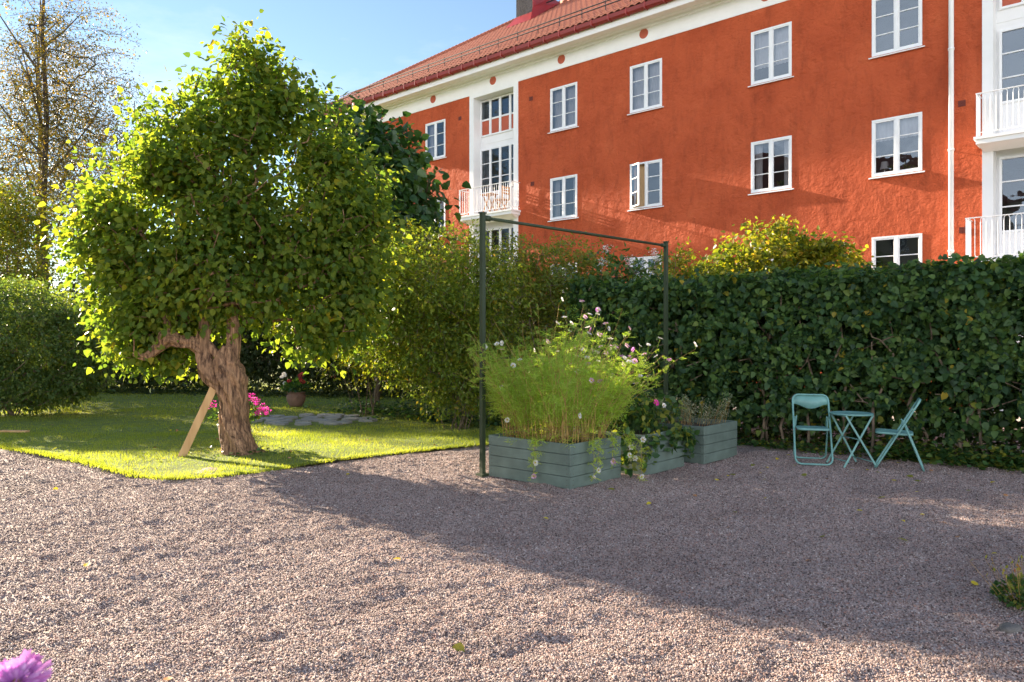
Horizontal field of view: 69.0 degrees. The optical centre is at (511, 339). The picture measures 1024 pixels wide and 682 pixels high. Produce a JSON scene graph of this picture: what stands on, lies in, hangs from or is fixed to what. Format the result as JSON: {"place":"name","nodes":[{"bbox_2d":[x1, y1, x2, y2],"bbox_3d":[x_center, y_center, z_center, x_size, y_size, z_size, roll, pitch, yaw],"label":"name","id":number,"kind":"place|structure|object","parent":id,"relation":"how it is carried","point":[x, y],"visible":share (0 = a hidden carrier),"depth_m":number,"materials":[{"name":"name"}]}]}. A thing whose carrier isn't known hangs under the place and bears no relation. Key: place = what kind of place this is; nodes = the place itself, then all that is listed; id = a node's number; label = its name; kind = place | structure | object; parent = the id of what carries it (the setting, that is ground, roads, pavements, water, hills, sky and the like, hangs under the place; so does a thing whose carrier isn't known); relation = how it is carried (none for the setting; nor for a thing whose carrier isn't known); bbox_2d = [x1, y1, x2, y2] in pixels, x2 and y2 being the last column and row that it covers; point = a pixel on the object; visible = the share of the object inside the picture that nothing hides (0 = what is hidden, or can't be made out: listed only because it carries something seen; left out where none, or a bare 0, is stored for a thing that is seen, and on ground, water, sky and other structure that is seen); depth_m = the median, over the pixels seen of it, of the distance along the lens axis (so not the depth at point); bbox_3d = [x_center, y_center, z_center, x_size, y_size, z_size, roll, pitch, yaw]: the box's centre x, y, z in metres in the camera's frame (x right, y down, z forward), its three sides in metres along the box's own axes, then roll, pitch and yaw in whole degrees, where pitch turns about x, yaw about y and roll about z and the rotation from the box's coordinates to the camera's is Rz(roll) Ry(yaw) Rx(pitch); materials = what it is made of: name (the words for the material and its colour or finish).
{"place":"outdoors","nodes":[
{"label":"outdoors","id":0,"kind":"place"},
{"bbox_2d":[0,0,560,324],"label":"sky","id":1,"kind":"structure","parent":0,"point":[362,43],"materials":[{"name":"blue"}]},
{"bbox_2d":[0,381,591,480],"bbox_3d":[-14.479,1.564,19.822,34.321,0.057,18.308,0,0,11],"label":"lawn","id":2,"kind":"structure","parent":0,"point":[179,466],"depth_m":12.42,"materials":[{"name":"green plant"}]},
{"bbox_2d":[0,430,29,432],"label":"wooden board","id":3,"kind":"object","parent":2,"relation":"on","point":[18,431],"visible":0.99,"depth_m":12.47,"materials":[{"name":"brown wood"}]},
{"bbox_2d":[0,173,70,312],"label":"gold maple","id":4,"kind":"object","parent":2,"relation":"on","point":[10,227],"visible":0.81,"depth_m":23.08,"materials":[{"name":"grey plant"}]},
{"bbox_2d":[0,264,110,388],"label":"dark bush","id":5,"kind":"object","parent":2,"relation":"on","point":[73,285],"visible":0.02,"depth_m":23.89,"materials":[{"name":"green plant"}]},
{"bbox_2d":[0,268,119,416],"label":"round bush","id":6,"kind":"object","parent":2,"relation":"on","point":[23,385],"visible":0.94,"depth_m":15.07,"materials":[{"name":"green plant"}]},
{"bbox_2d":[52,283,186,390],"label":"dark bush","id":7,"kind":"object","parent":2,"relation":"on","point":[139,377],"visible":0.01,"depth_m":22.90,"materials":[{"name":"green plant"}]},
{"bbox_2d":[178,387,215,456],"bbox_3d":[-4.225,1.040,10.100,0.570,1.120,0.064,0,0,-30],"label":"wooden prop","id":8,"kind":"object","parent":2,"relation":"on","point":[197,423],"visible":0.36,"depth_m":10.06,"materials":[{"name":"brown wood"}]},
{"bbox_2d":[142,243,277,390],"bbox_3d":[-9.199,-0.772,23.081,5.298,5.390,3.367,0,0,0],"label":"dark bush","id":9,"kind":"object","parent":2,"relation":"on","point":[192,369],"visible":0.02,"depth_m":22.64,"materials":[{"name":"green plant"}]},
{"bbox_2d":[32,9,415,455],"bbox_3d":[-4.009,-1.429,10.592,5.292,6.344,2.790,0,0,0],"label":"lilac tree","id":10,"kind":"object","parent":2,"relation":"on","point":[192,285],"visible":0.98,"depth_m":10.11,"materials":[{"name":"green plant"}]},
{"bbox_2d":[188,446,292,458],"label":"ground cover","id":11,"kind":"object","parent":2,"relation":"on","point":[258,449],"visible":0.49,"depth_m":10.14,"materials":[{"name":"green plant"}]},
{"bbox_2d":[219,280,348,393],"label":"dark bush","id":12,"kind":"object","parent":2,"relation":"on","point":[266,357],"visible":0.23,"depth_m":22.07,"materials":[{"name":"green plant"}]},
{"bbox_2d":[286,391,305,406],"bbox_3d":[-5.065,1.395,17.444,0.454,0.351,0.452,0,0,0],"label":"terracotta urn","id":13,"kind":"object","parent":2,"relation":"on","point":[297,399],"visible":0.92,"depth_m":17.29,"materials":[{"name":"ceramic"}]},
{"bbox_2d":[280,372,312,392],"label":"urn flowers","id":14,"kind":"object","parent":13,"relation":"on","point":[300,383],"visible":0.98,"depth_m":17.25,"materials":[{"name":"green plant"}]},
{"bbox_2d":[252,413,376,425],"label":"stone paving","id":15,"kind":"structure","parent":2,"relation":"on","point":[309,418],"depth_m":14.40,"materials":[{"name":"grey stone"}]},
{"bbox_2d":[286,289,443,394],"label":"dark bush","id":16,"kind":"object","parent":2,"relation":"on","point":[337,381],"visible":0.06,"depth_m":21.28,"materials":[{"name":"green plant"}]},
{"bbox_2d":[335,210,547,429],"bbox_3d":[-1.313,-0.324,13.134,3.892,3.964,2.640,0,0,0],"label":"autumn shrub","id":17,"kind":"object","parent":2,"relation":"on","point":[462,298],"visible":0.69,"depth_m":12.76,"materials":[{"name":"green plant"}]},
{"bbox_2d":[304,395,580,430],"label":"ground cover","id":18,"kind":"object","parent":2,"relation":"on","point":[389,410],"visible":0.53,"depth_m":14.88,"materials":[{"name":"green plant"}]},
{"bbox_2d":[396,245,524,396],"bbox_3d":[-1.073,-0.328,20.159,5.314,4.607,3.526,0,0,0],"label":"dark bush","id":19,"kind":"object","parent":2,"relation":"on","point":[458,334],"visible":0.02,"depth_m":19.81,"materials":[{"name":"green plant"}]},
{"bbox_2d":[0,425,1023,681],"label":"gravel","id":20,"kind":"structure","parent":0,"point":[744,447],"depth_m":5.13,"materials":[{"name":"grey gravel"}]},
{"bbox_2d":[0,649,53,681],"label":"aster","id":21,"kind":"object","parent":20,"relation":"on","point":[27,666],"visible":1,"depth_m":1.16,"materials":[{"name":"purple plant"}]},
{"bbox_2d":[452,642,463,651],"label":"fallen leaf","id":22,"kind":"object","parent":20,"relation":"on","point":[458,646],"visible":1,"depth_m":3.87,"materials":[{"name":"yellow plant"}]},
{"bbox_2d":[489,428,620,488],"bbox_3d":[0.499,1.368,8.764,1.226,0.484,0.966,0,0,42],"label":"planter box","id":23,"kind":"object","parent":20,"relation":"on","point":[567,467],"visible":0.84,"depth_m":8.39,"materials":[{"name":"grey paint"}]},
{"bbox_2d":[457,297,697,481],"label":"cosmos plants","id":24,"kind":"object","parent":23,"relation":"in","point":[554,405],"visible":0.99,"depth_m":8.58,"materials":[{"name":"green plant"}]},
{"bbox_2d":[475,212,668,476],"bbox_3d":[1.010,0.092,10.160,3.897,3.215,0.120,0,0,-44],"label":"metal frame","id":25,"kind":"object","parent":20,"relation":"on","point":[483,217],"visible":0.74,"depth_m":8.85,"materials":[{"name":"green metal"}]},
{"bbox_2d":[557,242,680,402],"bbox_3d":[1.919,-0.054,13.224,2.325,3.413,1.850,0,0,0],"label":"hydrangea bush","id":26,"kind":"object","parent":20,"relation":"on","point":[633,271],"visible":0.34,"depth_m":12.96,"materials":[{"name":"green plant"}]},
{"bbox_2d":[566,422,683,474],"bbox_3d":[1.419,1.368,9.534,1.226,0.484,0.966,0,0,42],"label":"planter box","id":27,"kind":"object","parent":20,"relation":"on","point":[666,460],"visible":0.32,"depth_m":9.09,"materials":[{"name":"grey paint"}]},
{"bbox_2d":[593,371,630,428],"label":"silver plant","id":28,"kind":"object","parent":27,"relation":"on","point":[610,391],"visible":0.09,"depth_m":9.71,"materials":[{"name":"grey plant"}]},
{"bbox_2d":[574,393,699,477],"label":"trailing plant","id":29,"kind":"object","parent":27,"relation":"in","point":[646,413],"visible":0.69,"depth_m":9.14,"materials":[{"name":"green plant"}]},
{"bbox_2d":[662,416,736,463],"bbox_3d":[2.349,1.368,10.384,1.226,0.484,0.966,0,0,42],"label":"planter box","id":30,"kind":"object","parent":20,"relation":"on","point":[717,442],"visible":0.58,"depth_m":9.90,"materials":[{"name":"grey paint"}]},
{"bbox_2d":[638,392,736,425],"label":"grey herb","id":31,"kind":"object","parent":30,"relation":"on","point":[688,415],"visible":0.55,"depth_m":10.16,"materials":[{"name":"green plant"}]},
{"bbox_2d":[560,250,1023,456],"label":"hedge","id":32,"kind":"object","parent":20,"relation":"on","point":[893,337],"visible":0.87,"depth_m":10.54,"materials":[{"name":"green plant"}]},
{"bbox_2d":[792,394,833,465],"bbox_3d":[3.925,1.161,9.749,0.469,0.878,0.553,0,0,16],"label":"folding chair","id":33,"kind":"object","parent":20,"relation":"on","point":[810,401],"visible":1,"depth_m":9.87,"materials":[{"name":"teal paint"}]},
{"bbox_2d":[619,407,1023,455],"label":"ground cover","id":34,"kind":"object","parent":20,"relation":"on","point":[866,440],"visible":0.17,"depth_m":11.04,"materials":[{"name":"green plant"}]},
{"bbox_2d":[826,411,877,467],"bbox_3d":[4.340,1.269,9.520,0.514,0.674,0.514,0,0,-8],"label":"bistro table","id":35,"kind":"object","parent":20,"relation":"on","point":[846,414],"visible":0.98,"depth_m":9.45,"materials":[{"name":"teal paint"}]},
{"bbox_2d":[737,433,1021,470],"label":"ground cover","id":36,"kind":"object","parent":20,"relation":"on","point":[801,445],"visible":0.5,"depth_m":10.59,"materials":[{"name":"green plant"}]},
{"bbox_2d":[874,398,924,471],"bbox_3d":[4.818,1.161,9.271,0.553,0.878,0.469,0,0,27],"label":"folding chair","id":37,"kind":"object","parent":20,"relation":"on","point":[905,432],"visible":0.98,"depth_m":9.16,"materials":[{"name":"teal paint"}]},
{"bbox_2d":[866,432,1023,472],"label":"ground cover","id":38,"kind":"object","parent":20,"relation":"on","point":[984,458],"visible":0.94,"depth_m":9.46,"materials":[{"name":"green plant"}]},
{"bbox_2d":[971,555,1023,611],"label":"plant","id":39,"kind":"object","parent":20,"relation":"on","point":[1011,587],"visible":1,"depth_m":4.43,"materials":[{"name":"green plant"}]},
{"bbox_2d":[996,622,1023,632],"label":"stone","id":40,"kind":"object","parent":20,"relation":"on","point":[1007,627],"visible":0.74,"depth_m":4.04,"materials":[{"name":"grey stone"}]},
{"bbox_2d":[718,407,1020,434],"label":"road","id":41,"kind":"structure","parent":0,"point":[1019,419],"depth_m":15.32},
{"bbox_2d":[690,214,881,422],"bbox_3d":[5.173,-0.384,14.639,4.068,4.088,2.237,0,0,0],"label":"golden lilac shrub","id":42,"kind":"object","parent":41,"relation":"on","point":[786,249],"visible":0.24,"depth_m":14.18,"materials":[{"name":"yellow plant"}]},
{"label":"ground","id":43,"kind":"structure","parent":0,"visible":0},
{"bbox_2d":[0,9,120,286],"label":"birch tree","id":44,"kind":"object","parent":43,"relation":"on","point":[49,120],"visible":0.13,"depth_m":32.92,"materials":[{"name":"brown plant"}]},
{"bbox_2d":[0,0,164,293],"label":"birch tree","id":45,"kind":"object","parent":43,"relation":"on","point":[43,95],"visible":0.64,"depth_m":25.68,"materials":[{"name":"brown plant"}]},
{"bbox_2d":[94,376,419,399],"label":"ground cover","id":46,"kind":"object","parent":43,"relation":"on","point":[155,389],"visible":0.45,"depth_m":21.07,"materials":[{"name":"green plant"}]},
{"bbox_2d":[305,212,456,416],"bbox_3d":[-2.640,-0.562,15.217,3.722,4.433,2.391,0,0,0],"label":"autumn shrub","id":47,"kind":"object","parent":43,"relation":"on","point":[357,367],"visible":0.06,"depth_m":15.04,"materials":[{"name":"green plant"}]},
{"bbox_2d":[300,90,471,406],"bbox_3d":[-3.237,-2.018,16.880,3.953,7.341,3.428,0,0,-43],"label":"linden tree","id":48,"kind":"object","parent":43,"relation":"on","point":[416,188],"visible":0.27,"depth_m":16.48,"materials":[{"name":"green plant"}]},
{"bbox_2d":[476,271,623,406],"bbox_3d":[1.432,0.164,17.184,5.042,3.877,3.545,0,0,0],"label":"dark bush","id":49,"kind":"object","parent":43,"relation":"on","point":[530,320],"visible":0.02,"depth_m":16.74,"materials":[{"name":"green plant"}]},
{"bbox_2d":[486,227,620,395],"bbox_3d":[0.869,-0.217,13.865,3.113,3.746,2.377,0,0,-12],"label":"autumn shrub","id":50,"kind":"object","parent":43,"relation":"on","point":[546,279],"visible":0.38,"depth_m":13.62,"materials":[{"name":"green plant"}]},
{"bbox_2d":[319,0,1023,410],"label":"apartment building","id":51,"kind":"structure","parent":43,"relation":"on","point":[701,124],"depth_m":20.66,"materials":[{"name":"red paint"}]},
{"bbox_2d":[425,119,446,160],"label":"window","id":52,"kind":"structure","parent":51,"relation":"in","point":[435,143],"depth_m":28.77,"materials":[{"name":"white paint"}]},
{"bbox_2d":[434,200,444,235],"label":"window","id":53,"kind":"structure","parent":51,"relation":"in","point":[442,205],"depth_m":28.46,"materials":[{"name":"white paint"}]},
{"bbox_2d":[480,193,498,211],"bbox_3d":[-0.809,-4.805,26.479,0.540,0.731,0.415,0,0,41],"label":"garden table","id":54,"kind":"object","parent":51,"relation":"on","point":[488,195],"visible":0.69,"depth_m":26.44,"materials":[{"name":"brown wood"}]},
{"bbox_2d":[495,185,509,210],"bbox_3d":[-0.357,-4.893,26.084,0.400,0.913,0.415,0,0,41],"label":"garden chair","id":55,"kind":"object","parent":51,"relation":"on","point":[501,200],"visible":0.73,"depth_m":26.02,"materials":[{"name":"brown wood"}]},
{"bbox_2d":[547,174,578,221],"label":"window","id":56,"kind":"structure","parent":51,"relation":"in","point":[563,190],"depth_m":24.73,"materials":[{"name":"white paint"}]},
{"bbox_2d":[547,82,578,133],"bbox_3d":[1.726,-7.585,24.433,1.224,1.490,0.263,0,0,41],"label":"window","id":57,"kind":"structure","parent":51,"relation":"in","point":[563,99],"depth_m":24.49,"materials":[{"name":"white paint"}]},
{"bbox_2d":[552,263,576,291],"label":"window","id":58,"kind":"structure","parent":51,"relation":"in","point":[576,263],"depth_m":25.53,"materials":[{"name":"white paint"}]},
{"bbox_2d":[627,58,663,114],"bbox_3d":[4.052,-7.585,22.399,1.224,1.490,0.263,0,0,41],"label":"window","id":59,"kind":"structure","parent":51,"relation":"in","point":[645,78],"depth_m":22.43,"materials":[{"name":"white paint"}]},
{"bbox_2d":[630,255,661,278],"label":"window","id":60,"kind":"structure","parent":51,"relation":"in","point":[649,258],"depth_m":23.62,"materials":[{"name":"white paint"}]},
{"bbox_2d":[628,159,663,210],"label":"window","id":61,"kind":"structure","parent":51,"relation":"in","point":[645,177],"depth_m":22.66,"materials":[{"name":"white paint"}]},
{"bbox_2d":[748,135,793,194],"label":"window","id":62,"kind":"structure","parent":51,"relation":"in","point":[771,159],"depth_m":20.16,"materials":[{"name":"white paint"}]},
{"bbox_2d":[748,21,793,86],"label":"window","id":63,"kind":"structure","parent":51,"relation":"in","point":[771,47],"depth_m":19.96,"materials":[{"name":"white paint"}]},
{"bbox_2d":[775,179,783,186],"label":"potted plant","id":64,"kind":"object","parent":51,"relation":"in","point":[780,183],"visible":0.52,"depth_m":19.85,"materials":[{"name":"green plant"}]},
{"bbox_2d":[880,161,888,171],"bbox_3d":[9.096,-4.155,18.178,0.210,0.360,0.210,0,0,41],"label":"table lamp","id":65,"kind":"object","parent":51,"relation":"on","point":[884,165],"visible":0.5,"depth_m":18.11,"materials":[{"name":"white paint"}]},
{"bbox_2d":[888,163,900,170],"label":"potted plant","id":66,"kind":"object","parent":51,"relation":"in","point":[891,167],"visible":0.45,"depth_m":18.01,"materials":[{"name":"green plant"}]},
{"bbox_2d":[868,112,924,178],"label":"window","id":67,"kind":"structure","parent":51,"relation":"in","point":[897,140],"depth_m":18.09,"materials":[{"name":"white paint"}]},
{"bbox_2d":[868,0,924,59],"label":"window","id":68,"kind":"structure","parent":51,"relation":"in","point":[896,24],"depth_m":19.00,"materials":[{"name":"white paint"}]},
{"bbox_2d":[872,233,921,268],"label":"window","id":69,"kind":"structure","parent":51,"relation":"in","point":[899,249],"depth_m":19.05,"materials":[{"name":"white paint"}]},
{"bbox_2d":[900,162,911,169],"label":"potted plant","id":70,"kind":"object","parent":51,"relation":"in","point":[904,166],"visible":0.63,"depth_m":17.86,"materials":[{"name":"green plant"}]},
{"bbox_2d":[629,236,746,370],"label":"golden lilac shrub","id":71,"kind":"object","parent":43,"relation":"on","point":[682,262],"visible":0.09,"depth_m":13.87,"materials":[{"name":"green plant"}]},
{"bbox_3d":[-4.100,1.390,10.750,0.300,0.360,0.300,0,0,0],"label":"plant pot","id":72,"kind":"object","parent":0,"visible":0},
{"bbox_2d":[199,393,271,422],"bbox_3d":[-4.005,0.988,10.748,0.854,0.535,0.778,0,0,-37],"label":"pelargonium","id":73,"kind":"object","parent":72,"relation":"in","point":[258,415],"visible":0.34,"depth_m":10.71,"materials":[{"name":"pink plant"}]}
]}

